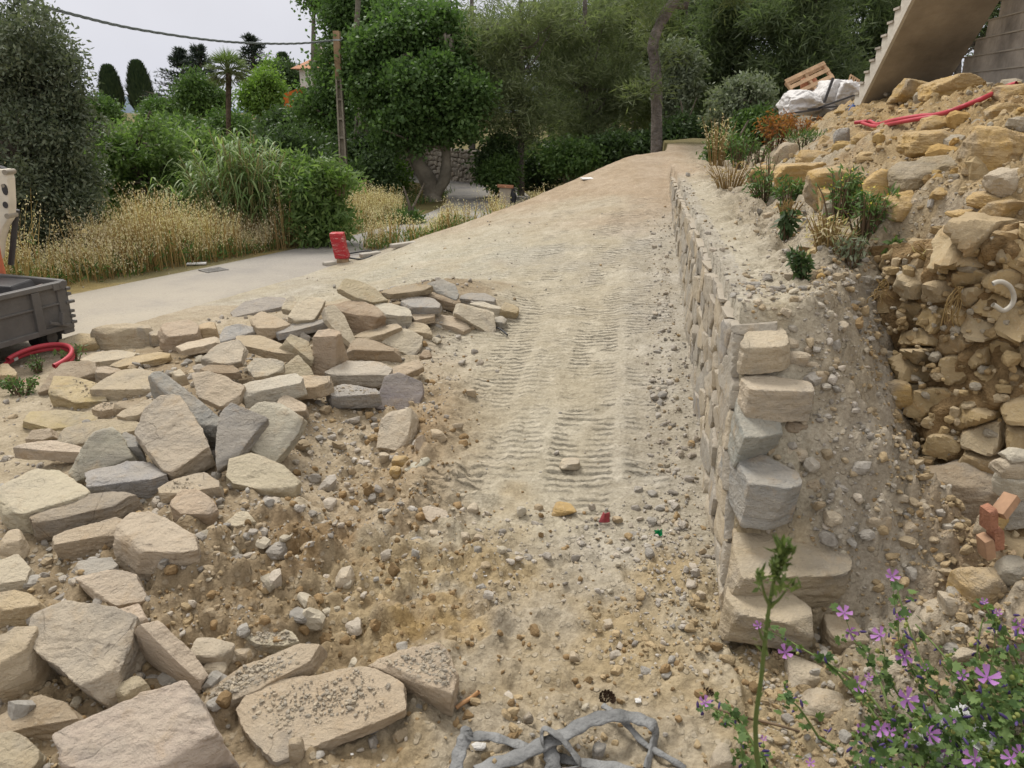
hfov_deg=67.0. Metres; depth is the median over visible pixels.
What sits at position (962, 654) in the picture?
cobble
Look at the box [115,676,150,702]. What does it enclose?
quarry stone
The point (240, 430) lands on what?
quarry stone
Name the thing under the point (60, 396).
quarry stone
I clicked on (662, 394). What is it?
cobble
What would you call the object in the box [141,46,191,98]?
cedar tree
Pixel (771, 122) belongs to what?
dead bush
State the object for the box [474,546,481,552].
cobble
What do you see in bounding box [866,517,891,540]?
cobble
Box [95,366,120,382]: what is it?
quarry stone
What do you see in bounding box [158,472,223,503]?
quarry stone
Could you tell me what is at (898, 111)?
boulder
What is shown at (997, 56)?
block wall
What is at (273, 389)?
quarry stone
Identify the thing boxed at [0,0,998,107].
sky
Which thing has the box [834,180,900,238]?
weed
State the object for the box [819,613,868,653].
cobble
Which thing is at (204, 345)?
quarry stone
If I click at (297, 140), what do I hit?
shrub
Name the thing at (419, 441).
quarry stone
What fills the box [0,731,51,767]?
quarry stone
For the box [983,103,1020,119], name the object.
boulder
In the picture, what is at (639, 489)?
cobble
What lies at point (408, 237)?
green weeds
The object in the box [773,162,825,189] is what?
boulder
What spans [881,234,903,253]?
weed
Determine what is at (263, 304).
quarry stone
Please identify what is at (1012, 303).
white pipe
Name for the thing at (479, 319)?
quarry stone
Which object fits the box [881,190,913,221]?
boulder
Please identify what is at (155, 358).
quarry stone
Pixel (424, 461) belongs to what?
quarry stone
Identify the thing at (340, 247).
bollard
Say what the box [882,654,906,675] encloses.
cobble
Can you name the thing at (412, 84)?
plane tree
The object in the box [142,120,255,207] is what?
locust tree
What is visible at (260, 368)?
quarry stone
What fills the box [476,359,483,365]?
cobble
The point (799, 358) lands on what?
cobble
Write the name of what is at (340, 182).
weed
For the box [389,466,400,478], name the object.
cobble
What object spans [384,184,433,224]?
bush
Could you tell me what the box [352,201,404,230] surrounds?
green weeds
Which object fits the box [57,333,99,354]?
quarry stone
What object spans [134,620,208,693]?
quarry stone
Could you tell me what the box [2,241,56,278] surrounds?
dry grass
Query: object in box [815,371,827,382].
cobble
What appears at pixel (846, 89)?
plastic sheeting
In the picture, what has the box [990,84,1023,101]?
boulder
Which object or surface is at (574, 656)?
cobble
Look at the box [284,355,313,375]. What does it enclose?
quarry stone
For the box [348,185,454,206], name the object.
green weeds
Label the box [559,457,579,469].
cobble
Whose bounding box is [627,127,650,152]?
bush
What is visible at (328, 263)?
kerb stone
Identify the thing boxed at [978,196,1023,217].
boulder
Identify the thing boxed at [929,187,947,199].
boulder
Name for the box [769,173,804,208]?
weed
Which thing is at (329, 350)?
quarry stone
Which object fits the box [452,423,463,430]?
cobble
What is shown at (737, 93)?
bush
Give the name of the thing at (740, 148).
weed
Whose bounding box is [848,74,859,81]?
pallet
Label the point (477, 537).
cobble
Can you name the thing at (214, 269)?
drain grate
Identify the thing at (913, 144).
boulder
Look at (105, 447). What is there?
quarry stone
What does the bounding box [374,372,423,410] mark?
quarry stone
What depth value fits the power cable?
12.83 m
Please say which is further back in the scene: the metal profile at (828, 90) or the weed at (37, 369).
the metal profile at (828, 90)
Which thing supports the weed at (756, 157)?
on the ground at (572, 339)
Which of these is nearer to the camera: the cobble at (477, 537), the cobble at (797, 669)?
the cobble at (797, 669)
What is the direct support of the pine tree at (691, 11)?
on the ground at (572, 339)
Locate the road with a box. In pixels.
[0,175,530,357]
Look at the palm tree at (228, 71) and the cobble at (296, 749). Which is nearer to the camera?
the cobble at (296, 749)
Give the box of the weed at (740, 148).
[720,125,763,169]
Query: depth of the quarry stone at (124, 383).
4.66 m
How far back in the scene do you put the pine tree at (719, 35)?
18.05 m
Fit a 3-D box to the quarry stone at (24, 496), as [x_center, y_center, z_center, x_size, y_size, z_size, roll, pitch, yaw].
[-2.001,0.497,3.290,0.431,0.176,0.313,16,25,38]
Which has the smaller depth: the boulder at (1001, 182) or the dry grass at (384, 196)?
the boulder at (1001, 182)
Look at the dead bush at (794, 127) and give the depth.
9.31 m
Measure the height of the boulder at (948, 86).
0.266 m
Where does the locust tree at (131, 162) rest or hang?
on the ground at (572, 339)
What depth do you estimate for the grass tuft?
8.02 m
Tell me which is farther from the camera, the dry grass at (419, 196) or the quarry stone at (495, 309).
the dry grass at (419, 196)
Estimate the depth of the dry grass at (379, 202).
12.84 m
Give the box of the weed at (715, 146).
[697,108,736,165]
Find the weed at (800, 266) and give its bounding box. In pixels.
[785,243,816,280]
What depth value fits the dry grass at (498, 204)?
11.75 m
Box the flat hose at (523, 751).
[449,703,686,767]
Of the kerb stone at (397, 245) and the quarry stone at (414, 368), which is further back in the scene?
the kerb stone at (397, 245)
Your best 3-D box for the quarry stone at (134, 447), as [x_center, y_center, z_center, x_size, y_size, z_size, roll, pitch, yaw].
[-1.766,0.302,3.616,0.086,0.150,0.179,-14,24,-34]
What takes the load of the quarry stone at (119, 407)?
on the ground at (572, 339)
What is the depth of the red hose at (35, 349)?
5.49 m
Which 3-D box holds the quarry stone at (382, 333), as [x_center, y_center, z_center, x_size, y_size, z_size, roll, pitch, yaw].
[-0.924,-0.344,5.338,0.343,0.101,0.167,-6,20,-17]
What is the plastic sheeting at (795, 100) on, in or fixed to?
on the ground at (572, 339)
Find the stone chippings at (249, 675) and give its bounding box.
[51,378,455,741]
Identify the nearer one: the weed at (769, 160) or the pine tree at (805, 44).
the weed at (769, 160)
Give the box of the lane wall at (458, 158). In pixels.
[400,148,479,184]
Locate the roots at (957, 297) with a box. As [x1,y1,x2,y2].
[940,286,963,326]
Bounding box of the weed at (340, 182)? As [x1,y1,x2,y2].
[323,165,356,201]
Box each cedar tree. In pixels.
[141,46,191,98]
[167,43,236,118]
[234,32,272,135]
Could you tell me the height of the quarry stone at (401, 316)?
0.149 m
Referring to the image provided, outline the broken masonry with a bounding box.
[920,447,1023,628]
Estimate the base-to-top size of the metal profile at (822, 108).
0.078 m
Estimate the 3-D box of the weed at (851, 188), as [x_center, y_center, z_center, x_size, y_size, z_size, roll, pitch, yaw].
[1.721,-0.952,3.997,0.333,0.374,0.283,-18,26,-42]
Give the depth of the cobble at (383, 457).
3.82 m
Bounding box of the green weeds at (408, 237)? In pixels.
[349,209,475,250]
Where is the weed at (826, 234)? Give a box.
[800,201,862,252]
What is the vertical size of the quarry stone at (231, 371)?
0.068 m
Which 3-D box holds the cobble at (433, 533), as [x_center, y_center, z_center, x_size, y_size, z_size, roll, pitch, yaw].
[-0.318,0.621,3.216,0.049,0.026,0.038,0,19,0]
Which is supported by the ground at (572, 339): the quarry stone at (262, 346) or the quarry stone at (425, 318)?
the quarry stone at (425, 318)
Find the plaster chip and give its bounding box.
[471,742,485,750]
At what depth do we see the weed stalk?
1.13 m
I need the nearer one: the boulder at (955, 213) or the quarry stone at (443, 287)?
the boulder at (955, 213)
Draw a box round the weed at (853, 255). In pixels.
[830,230,879,269]
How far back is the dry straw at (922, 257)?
3.25 m
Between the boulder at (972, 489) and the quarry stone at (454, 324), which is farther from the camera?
the quarry stone at (454, 324)
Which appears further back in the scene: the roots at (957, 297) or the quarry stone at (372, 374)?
the quarry stone at (372, 374)
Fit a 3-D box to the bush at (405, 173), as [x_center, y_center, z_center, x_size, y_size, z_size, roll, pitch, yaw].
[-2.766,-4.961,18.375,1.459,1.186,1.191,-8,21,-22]
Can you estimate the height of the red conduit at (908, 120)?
0.113 m
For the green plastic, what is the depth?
3.21 m
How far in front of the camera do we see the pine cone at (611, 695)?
2.36 m
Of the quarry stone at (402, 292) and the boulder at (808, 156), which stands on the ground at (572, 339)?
the boulder at (808, 156)
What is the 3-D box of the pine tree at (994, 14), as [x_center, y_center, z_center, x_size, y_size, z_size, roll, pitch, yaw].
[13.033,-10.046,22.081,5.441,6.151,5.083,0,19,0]
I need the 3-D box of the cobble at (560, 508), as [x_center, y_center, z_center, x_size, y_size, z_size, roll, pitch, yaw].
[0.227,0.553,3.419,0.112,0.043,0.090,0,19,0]
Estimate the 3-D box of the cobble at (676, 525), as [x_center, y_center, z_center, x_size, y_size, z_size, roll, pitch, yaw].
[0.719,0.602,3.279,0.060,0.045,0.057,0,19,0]
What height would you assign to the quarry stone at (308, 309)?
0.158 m
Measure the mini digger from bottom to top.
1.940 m
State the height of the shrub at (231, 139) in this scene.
1.761 m
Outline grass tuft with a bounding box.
[777,125,827,150]
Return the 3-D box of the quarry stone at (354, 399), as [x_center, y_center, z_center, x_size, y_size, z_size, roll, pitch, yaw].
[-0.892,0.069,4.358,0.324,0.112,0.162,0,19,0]
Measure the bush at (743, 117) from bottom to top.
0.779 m
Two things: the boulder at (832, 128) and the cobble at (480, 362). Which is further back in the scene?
the boulder at (832, 128)
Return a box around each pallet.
[784,61,834,91]
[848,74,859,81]
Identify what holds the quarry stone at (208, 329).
on the ground at (572, 339)
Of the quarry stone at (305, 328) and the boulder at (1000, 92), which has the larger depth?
the quarry stone at (305, 328)
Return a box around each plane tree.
[273,0,407,171]
[284,0,331,154]
[320,0,464,159]
[321,0,420,192]
[322,0,503,201]
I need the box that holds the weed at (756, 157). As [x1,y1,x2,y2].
[744,136,776,165]
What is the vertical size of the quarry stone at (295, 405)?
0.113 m
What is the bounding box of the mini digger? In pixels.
[0,165,40,293]
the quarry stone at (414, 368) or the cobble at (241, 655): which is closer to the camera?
the cobble at (241, 655)
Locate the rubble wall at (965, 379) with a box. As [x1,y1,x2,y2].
[799,211,1023,558]
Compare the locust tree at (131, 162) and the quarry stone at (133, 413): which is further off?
the locust tree at (131, 162)
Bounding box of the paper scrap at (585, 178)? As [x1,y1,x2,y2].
[580,177,592,179]
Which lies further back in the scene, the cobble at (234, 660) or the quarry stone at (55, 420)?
the quarry stone at (55, 420)
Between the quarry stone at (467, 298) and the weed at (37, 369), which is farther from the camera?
the quarry stone at (467, 298)
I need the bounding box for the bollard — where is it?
[329,232,349,262]
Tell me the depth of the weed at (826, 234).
3.60 m
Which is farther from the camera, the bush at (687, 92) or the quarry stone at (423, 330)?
the bush at (687, 92)
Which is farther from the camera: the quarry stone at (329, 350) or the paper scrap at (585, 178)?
the paper scrap at (585, 178)
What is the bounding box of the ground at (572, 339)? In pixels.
[0,83,1023,767]
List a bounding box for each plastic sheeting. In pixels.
[776,90,824,115]
[810,79,854,116]
[835,81,859,104]
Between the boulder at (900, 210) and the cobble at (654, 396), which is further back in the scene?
the cobble at (654, 396)
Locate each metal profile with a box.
[787,109,819,114]
[807,105,838,109]
[819,95,854,108]
[823,77,834,102]
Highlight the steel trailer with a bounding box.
[0,273,76,348]
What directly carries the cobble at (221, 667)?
on the ground at (572, 339)
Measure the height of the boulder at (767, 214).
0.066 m
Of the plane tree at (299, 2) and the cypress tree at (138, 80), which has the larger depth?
the cypress tree at (138, 80)
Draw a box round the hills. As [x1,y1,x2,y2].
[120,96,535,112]
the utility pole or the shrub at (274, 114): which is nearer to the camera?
the utility pole
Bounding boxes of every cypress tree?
[97,63,126,110]
[124,59,155,110]
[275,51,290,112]
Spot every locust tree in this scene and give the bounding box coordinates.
[71,117,150,221]
[82,110,225,226]
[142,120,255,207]
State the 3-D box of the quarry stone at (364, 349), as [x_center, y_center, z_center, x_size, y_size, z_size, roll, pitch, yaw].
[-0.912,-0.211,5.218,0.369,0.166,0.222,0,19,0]
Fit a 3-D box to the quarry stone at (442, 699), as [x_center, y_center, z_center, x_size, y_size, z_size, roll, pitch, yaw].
[-0.313,0.931,2.395,0.308,0.252,0.243,0,19,0]
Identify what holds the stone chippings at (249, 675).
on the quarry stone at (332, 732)
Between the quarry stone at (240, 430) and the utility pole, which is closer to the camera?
the quarry stone at (240, 430)
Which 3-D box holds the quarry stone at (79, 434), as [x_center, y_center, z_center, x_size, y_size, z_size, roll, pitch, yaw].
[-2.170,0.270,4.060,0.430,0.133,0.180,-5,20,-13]
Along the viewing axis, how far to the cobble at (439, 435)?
3.96 m
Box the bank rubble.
[754,78,1023,289]
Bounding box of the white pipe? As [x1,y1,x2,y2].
[991,279,1016,312]
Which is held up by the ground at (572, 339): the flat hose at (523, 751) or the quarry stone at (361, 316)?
the flat hose at (523, 751)
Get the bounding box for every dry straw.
[775,198,803,219]
[908,243,926,260]
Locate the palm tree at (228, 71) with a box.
[201,47,254,139]
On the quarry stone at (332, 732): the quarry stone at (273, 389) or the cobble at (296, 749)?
the cobble at (296, 749)
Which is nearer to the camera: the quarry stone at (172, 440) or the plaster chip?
the plaster chip
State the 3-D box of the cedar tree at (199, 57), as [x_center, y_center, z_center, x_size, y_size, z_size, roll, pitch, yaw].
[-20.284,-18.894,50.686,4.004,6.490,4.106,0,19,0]
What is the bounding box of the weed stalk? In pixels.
[751,532,801,767]
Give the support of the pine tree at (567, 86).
on the ground at (572, 339)
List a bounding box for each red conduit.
[854,81,1017,124]
[860,115,931,127]
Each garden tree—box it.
[76,89,130,128]
[131,89,190,119]
[157,61,238,123]
[197,99,265,142]
[231,63,293,121]
[246,51,284,77]
[268,52,304,92]
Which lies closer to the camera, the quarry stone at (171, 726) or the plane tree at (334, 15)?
the quarry stone at (171, 726)
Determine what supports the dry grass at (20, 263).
on the ground at (572, 339)
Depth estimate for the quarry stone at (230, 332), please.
5.42 m
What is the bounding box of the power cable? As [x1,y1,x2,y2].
[19,0,332,44]
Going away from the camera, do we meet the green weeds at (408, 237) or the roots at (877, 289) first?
the roots at (877, 289)
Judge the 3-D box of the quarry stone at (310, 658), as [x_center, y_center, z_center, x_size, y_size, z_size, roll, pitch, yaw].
[-0.753,0.888,2.345,0.391,0.144,0.124,-8,21,-22]
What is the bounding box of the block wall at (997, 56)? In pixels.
[952,0,1023,83]
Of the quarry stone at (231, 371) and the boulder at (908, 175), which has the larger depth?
the quarry stone at (231, 371)
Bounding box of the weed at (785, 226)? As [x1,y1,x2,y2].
[770,206,802,241]
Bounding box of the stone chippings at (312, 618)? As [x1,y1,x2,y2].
[0,276,518,764]
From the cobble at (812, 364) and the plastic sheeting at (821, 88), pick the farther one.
the plastic sheeting at (821, 88)
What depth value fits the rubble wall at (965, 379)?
3.03 m
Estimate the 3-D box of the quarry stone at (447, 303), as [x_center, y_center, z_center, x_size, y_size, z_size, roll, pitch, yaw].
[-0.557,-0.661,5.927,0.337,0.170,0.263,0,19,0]
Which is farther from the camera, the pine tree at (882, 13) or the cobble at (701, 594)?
the pine tree at (882, 13)
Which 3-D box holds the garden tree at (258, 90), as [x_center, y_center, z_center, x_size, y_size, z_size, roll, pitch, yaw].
[-11.430,-12.667,35.949,3.131,4.236,2.749,-11,22,-29]
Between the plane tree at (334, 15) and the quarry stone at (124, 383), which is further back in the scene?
the plane tree at (334, 15)
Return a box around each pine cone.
[599,689,615,703]
[702,687,713,698]
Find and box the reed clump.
[144,125,312,246]
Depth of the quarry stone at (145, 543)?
2.84 m
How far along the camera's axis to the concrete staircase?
7.70 m
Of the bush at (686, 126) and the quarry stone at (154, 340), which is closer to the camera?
the quarry stone at (154, 340)
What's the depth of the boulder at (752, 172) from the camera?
6.98 m
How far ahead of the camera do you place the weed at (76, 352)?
5.50 m
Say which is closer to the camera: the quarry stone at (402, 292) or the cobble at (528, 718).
the cobble at (528, 718)
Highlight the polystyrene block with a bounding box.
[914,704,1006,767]
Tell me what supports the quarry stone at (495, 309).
on the ground at (572, 339)
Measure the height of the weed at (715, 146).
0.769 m
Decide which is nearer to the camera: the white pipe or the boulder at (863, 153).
the white pipe
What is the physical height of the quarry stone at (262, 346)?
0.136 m
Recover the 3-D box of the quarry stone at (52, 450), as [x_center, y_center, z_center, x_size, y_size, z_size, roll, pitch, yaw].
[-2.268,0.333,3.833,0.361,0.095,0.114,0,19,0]
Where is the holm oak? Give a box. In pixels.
[0,0,122,259]
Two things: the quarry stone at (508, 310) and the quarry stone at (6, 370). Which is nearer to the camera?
the quarry stone at (6, 370)
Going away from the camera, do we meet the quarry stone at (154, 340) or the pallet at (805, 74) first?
the quarry stone at (154, 340)
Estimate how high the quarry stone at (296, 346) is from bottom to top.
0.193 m
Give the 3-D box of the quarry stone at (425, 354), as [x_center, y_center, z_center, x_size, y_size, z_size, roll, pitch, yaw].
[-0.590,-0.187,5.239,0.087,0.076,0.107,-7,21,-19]
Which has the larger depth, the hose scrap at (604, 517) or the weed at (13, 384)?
the weed at (13, 384)
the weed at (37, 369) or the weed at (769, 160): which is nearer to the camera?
the weed at (37, 369)
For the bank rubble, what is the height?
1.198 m
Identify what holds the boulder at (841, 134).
on the ground at (572, 339)
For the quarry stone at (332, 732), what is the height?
0.132 m
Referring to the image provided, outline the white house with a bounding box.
[283,47,322,106]
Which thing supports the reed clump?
on the ground at (572, 339)
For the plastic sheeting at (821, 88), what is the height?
0.477 m
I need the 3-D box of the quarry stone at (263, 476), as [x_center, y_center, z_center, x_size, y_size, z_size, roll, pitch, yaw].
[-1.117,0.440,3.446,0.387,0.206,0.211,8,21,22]
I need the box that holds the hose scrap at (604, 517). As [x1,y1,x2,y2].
[599,512,609,522]
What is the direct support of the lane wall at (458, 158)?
on the ground at (572, 339)
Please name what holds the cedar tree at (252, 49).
on the ground at (572, 339)
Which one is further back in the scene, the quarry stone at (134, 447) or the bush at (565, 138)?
the bush at (565, 138)
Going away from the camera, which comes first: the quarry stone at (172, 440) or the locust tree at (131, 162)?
the quarry stone at (172, 440)
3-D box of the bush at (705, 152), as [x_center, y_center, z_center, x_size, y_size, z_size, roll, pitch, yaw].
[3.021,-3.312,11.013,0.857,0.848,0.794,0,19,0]
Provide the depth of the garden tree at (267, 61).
44.06 m
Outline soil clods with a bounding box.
[16,87,1023,766]
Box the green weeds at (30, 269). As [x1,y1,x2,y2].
[4,263,44,276]
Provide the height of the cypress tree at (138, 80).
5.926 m
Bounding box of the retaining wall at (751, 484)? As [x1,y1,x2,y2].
[669,177,851,652]
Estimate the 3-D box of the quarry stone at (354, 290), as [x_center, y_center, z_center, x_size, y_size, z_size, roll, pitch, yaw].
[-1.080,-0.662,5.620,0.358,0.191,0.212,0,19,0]
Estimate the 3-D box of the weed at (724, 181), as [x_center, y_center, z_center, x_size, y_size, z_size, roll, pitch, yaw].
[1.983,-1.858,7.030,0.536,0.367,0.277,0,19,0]
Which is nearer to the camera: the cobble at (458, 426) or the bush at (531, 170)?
the cobble at (458, 426)
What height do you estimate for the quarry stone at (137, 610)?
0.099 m
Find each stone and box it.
[0,363,17,384]
[0,468,90,534]
[0,554,34,591]
[0,590,45,628]
[0,626,56,703]
[0,694,83,741]
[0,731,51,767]
[13,440,81,462]
[22,410,96,430]
[25,428,58,442]
[29,491,143,542]
[29,600,146,708]
[38,360,98,395]
[48,376,108,409]
[52,517,121,560]
[52,680,238,767]
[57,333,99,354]
[57,419,138,446]
[68,427,139,482]
[71,557,118,574]
[75,570,146,608]
[80,350,136,366]
[85,461,168,498]
[90,323,152,350]
[90,368,153,400]
[91,402,114,418]
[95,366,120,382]
[109,352,172,369]
[113,400,141,414]
[113,511,200,580]
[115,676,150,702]
[116,399,151,421]
[120,603,148,623]
[122,432,146,461]
[134,394,215,481]
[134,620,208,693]
[148,371,218,449]
[149,331,159,346]
[157,320,202,351]
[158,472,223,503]
[170,488,218,524]
[172,369,188,385]
[176,336,219,355]
[191,371,245,409]
[199,322,218,338]
[200,365,241,378]
[201,339,247,367]
[204,643,327,710]
[215,403,268,472]
[219,324,255,342]
[226,453,301,498]
[226,511,256,529]
[230,297,285,316]
[236,335,293,361]
[236,629,299,654]
[236,666,406,765]
[242,373,307,407]
[247,358,284,379]
[249,401,306,462]
[250,311,289,338]
[275,319,328,339]
[277,395,308,418]
[279,334,313,367]
[281,296,296,314]
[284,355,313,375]
[288,297,325,323]
[298,375,334,399]
[311,329,348,375]
[321,305,354,346]
[322,260,336,265]
[325,300,385,332]
[325,360,392,387]
[326,384,381,408]
[337,278,387,304]
[347,338,401,362]
[349,250,372,259]
[354,324,402,341]
[359,251,380,257]
[367,642,458,716]
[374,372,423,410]
[375,303,412,327]
[376,408,418,451]
[380,328,422,354]
[381,284,432,298]
[389,241,415,248]
[392,360,423,376]
[400,296,441,313]
[404,457,430,471]
[408,322,432,339]
[412,314,435,323]
[414,435,425,450]
[418,291,460,311]
[419,350,431,359]
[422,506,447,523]
[427,279,458,299]
[427,314,470,334]
[453,303,495,332]
[459,293,495,304]
[469,301,500,314]
[495,316,506,328]
[499,302,518,318]
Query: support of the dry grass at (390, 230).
on the ground at (572, 339)
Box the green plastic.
[654,529,661,535]
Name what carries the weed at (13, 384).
on the ground at (572, 339)
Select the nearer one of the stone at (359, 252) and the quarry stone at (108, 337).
the quarry stone at (108, 337)
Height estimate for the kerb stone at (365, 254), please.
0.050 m
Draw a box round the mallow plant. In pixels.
[696,568,1023,767]
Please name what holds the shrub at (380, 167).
on the ground at (572, 339)
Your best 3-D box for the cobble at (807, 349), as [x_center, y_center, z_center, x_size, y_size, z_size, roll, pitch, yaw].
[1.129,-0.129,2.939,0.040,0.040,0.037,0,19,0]
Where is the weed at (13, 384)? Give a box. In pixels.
[0,375,39,396]
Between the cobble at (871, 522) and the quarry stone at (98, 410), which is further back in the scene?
the quarry stone at (98, 410)
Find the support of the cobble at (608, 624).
on the ground at (572, 339)
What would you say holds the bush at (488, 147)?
on the ground at (572, 339)
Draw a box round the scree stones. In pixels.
[743,257,1003,704]
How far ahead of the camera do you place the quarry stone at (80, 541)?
2.97 m
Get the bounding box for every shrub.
[114,98,218,155]
[203,119,274,197]
[248,96,317,145]
[252,105,336,194]
[337,139,412,200]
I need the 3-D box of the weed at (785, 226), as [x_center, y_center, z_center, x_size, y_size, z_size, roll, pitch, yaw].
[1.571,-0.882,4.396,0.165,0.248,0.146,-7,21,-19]
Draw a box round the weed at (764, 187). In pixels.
[741,165,774,202]
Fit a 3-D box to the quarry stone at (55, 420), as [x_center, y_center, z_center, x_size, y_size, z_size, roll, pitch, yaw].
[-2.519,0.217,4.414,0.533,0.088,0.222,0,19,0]
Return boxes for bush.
[264,141,373,248]
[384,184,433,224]
[391,155,415,194]
[461,123,525,196]
[471,147,527,198]
[503,129,552,152]
[514,137,567,189]
[532,132,611,180]
[533,124,620,147]
[585,122,650,169]
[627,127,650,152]
[632,32,714,119]
[643,97,716,152]
[696,67,784,133]
[696,120,750,161]
[715,100,788,148]
[752,108,800,152]
[773,113,827,141]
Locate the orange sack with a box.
[800,78,816,88]
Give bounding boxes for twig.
[713,706,799,732]
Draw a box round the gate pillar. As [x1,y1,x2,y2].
[497,184,516,204]
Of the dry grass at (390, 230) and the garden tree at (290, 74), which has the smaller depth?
the dry grass at (390, 230)
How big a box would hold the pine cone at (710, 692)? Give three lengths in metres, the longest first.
0.054 x 0.052 x 0.052 m
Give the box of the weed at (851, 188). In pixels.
[811,163,868,225]
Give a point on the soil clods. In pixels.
(224, 699)
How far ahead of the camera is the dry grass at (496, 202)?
11.78 m
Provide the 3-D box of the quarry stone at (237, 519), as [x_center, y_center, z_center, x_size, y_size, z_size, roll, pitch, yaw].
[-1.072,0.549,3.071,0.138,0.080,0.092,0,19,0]
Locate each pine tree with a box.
[444,0,587,195]
[469,0,498,150]
[491,1,625,142]
[527,0,672,175]
[536,0,621,127]
[579,0,695,134]
[595,1,694,130]
[610,0,793,152]
[657,0,713,134]
[671,0,824,135]
[723,0,877,120]
[824,0,900,76]
[954,1,1000,73]
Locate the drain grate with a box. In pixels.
[198,267,228,272]
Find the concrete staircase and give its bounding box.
[849,0,999,104]
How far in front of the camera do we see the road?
8.01 m
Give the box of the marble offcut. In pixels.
[186,262,206,264]
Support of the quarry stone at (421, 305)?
on the ground at (572, 339)
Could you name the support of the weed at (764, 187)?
on the ground at (572, 339)
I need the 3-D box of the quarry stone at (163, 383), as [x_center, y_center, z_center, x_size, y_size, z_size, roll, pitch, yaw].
[-1.550,0.142,3.707,0.508,0.386,0.138,11,22,28]
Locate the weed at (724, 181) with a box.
[704,160,755,188]
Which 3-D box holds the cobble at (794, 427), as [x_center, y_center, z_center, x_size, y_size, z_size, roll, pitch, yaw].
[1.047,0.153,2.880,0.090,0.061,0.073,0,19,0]
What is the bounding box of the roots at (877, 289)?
[867,279,893,303]
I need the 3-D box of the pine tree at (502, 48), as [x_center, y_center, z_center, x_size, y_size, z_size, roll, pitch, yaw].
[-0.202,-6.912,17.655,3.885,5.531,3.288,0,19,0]
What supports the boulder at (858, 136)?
on the ground at (572, 339)
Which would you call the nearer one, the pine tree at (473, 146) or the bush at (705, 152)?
the bush at (705, 152)
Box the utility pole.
[333,31,348,199]
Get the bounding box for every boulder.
[747,164,775,184]
[762,211,775,217]
[771,142,798,163]
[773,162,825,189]
[795,150,829,162]
[803,164,868,211]
[817,188,842,211]
[827,126,839,132]
[833,128,849,142]
[851,131,871,143]
[851,151,872,163]
[862,168,888,212]
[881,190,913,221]
[886,78,927,105]
[887,155,956,194]
[887,379,912,409]
[895,109,904,114]
[896,129,953,157]
[911,198,921,205]
[916,73,987,101]
[917,115,946,130]
[925,459,999,526]
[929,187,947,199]
[945,209,975,217]
[956,125,1023,175]
[966,191,1001,208]
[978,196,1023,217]
[982,167,1018,196]
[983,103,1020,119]
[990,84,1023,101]
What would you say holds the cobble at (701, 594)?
on the ground at (572, 339)
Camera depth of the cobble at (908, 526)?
2.73 m
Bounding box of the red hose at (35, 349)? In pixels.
[3,342,74,381]
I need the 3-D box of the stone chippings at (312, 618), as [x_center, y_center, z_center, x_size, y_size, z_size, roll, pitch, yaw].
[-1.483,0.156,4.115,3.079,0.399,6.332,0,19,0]
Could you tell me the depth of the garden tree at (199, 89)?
38.80 m
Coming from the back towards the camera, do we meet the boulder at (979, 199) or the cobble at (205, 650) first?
the boulder at (979, 199)
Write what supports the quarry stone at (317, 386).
on the ground at (572, 339)
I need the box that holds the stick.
[455,690,479,709]
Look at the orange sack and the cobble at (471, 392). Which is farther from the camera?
the orange sack
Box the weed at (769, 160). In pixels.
[757,146,782,185]
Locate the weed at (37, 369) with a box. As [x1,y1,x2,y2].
[25,354,44,373]
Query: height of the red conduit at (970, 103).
0.301 m
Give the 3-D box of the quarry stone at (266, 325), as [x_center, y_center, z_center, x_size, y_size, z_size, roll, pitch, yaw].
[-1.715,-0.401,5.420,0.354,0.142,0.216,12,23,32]
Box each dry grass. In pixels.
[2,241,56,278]
[3,182,307,286]
[3,238,57,274]
[305,180,405,229]
[342,178,406,233]
[352,196,481,249]
[358,198,478,250]
[391,184,449,205]
[471,184,544,217]
[478,185,544,216]
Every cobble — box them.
[0,529,29,558]
[190,637,234,666]
[204,662,228,675]
[231,654,236,663]
[234,648,254,664]
[288,737,304,762]
[335,565,354,588]
[379,452,389,462]
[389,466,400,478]
[391,455,408,466]
[430,429,446,442]
[430,530,437,536]
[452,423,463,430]
[461,532,469,541]
[466,389,475,397]
[467,502,478,513]
[473,534,483,541]
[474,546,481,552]
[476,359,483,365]
[517,506,526,516]
[523,711,533,723]
[552,501,576,516]
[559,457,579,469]
[569,651,579,661]
[592,742,606,759]
[603,619,611,628]
[634,486,642,492]
[650,393,658,400]
[658,391,666,398]
[674,520,688,527]
[696,590,705,599]
[709,743,732,767]
[784,655,822,687]
[785,421,807,432]
[788,447,807,462]
[789,338,798,347]
[790,350,810,366]
[799,687,843,722]
[804,345,812,353]
[806,361,819,367]
[806,478,819,490]
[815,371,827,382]
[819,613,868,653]
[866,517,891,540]
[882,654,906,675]
[902,520,918,534]
[941,647,980,670]
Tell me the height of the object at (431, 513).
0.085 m
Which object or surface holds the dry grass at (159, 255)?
on the ground at (572, 339)
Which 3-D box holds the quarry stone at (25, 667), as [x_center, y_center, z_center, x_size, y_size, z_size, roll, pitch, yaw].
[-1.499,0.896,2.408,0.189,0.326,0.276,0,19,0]
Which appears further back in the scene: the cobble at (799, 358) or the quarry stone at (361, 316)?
the quarry stone at (361, 316)
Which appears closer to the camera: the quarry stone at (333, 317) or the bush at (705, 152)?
the quarry stone at (333, 317)
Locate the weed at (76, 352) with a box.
[52,343,88,360]
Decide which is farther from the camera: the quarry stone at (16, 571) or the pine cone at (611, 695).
the quarry stone at (16, 571)

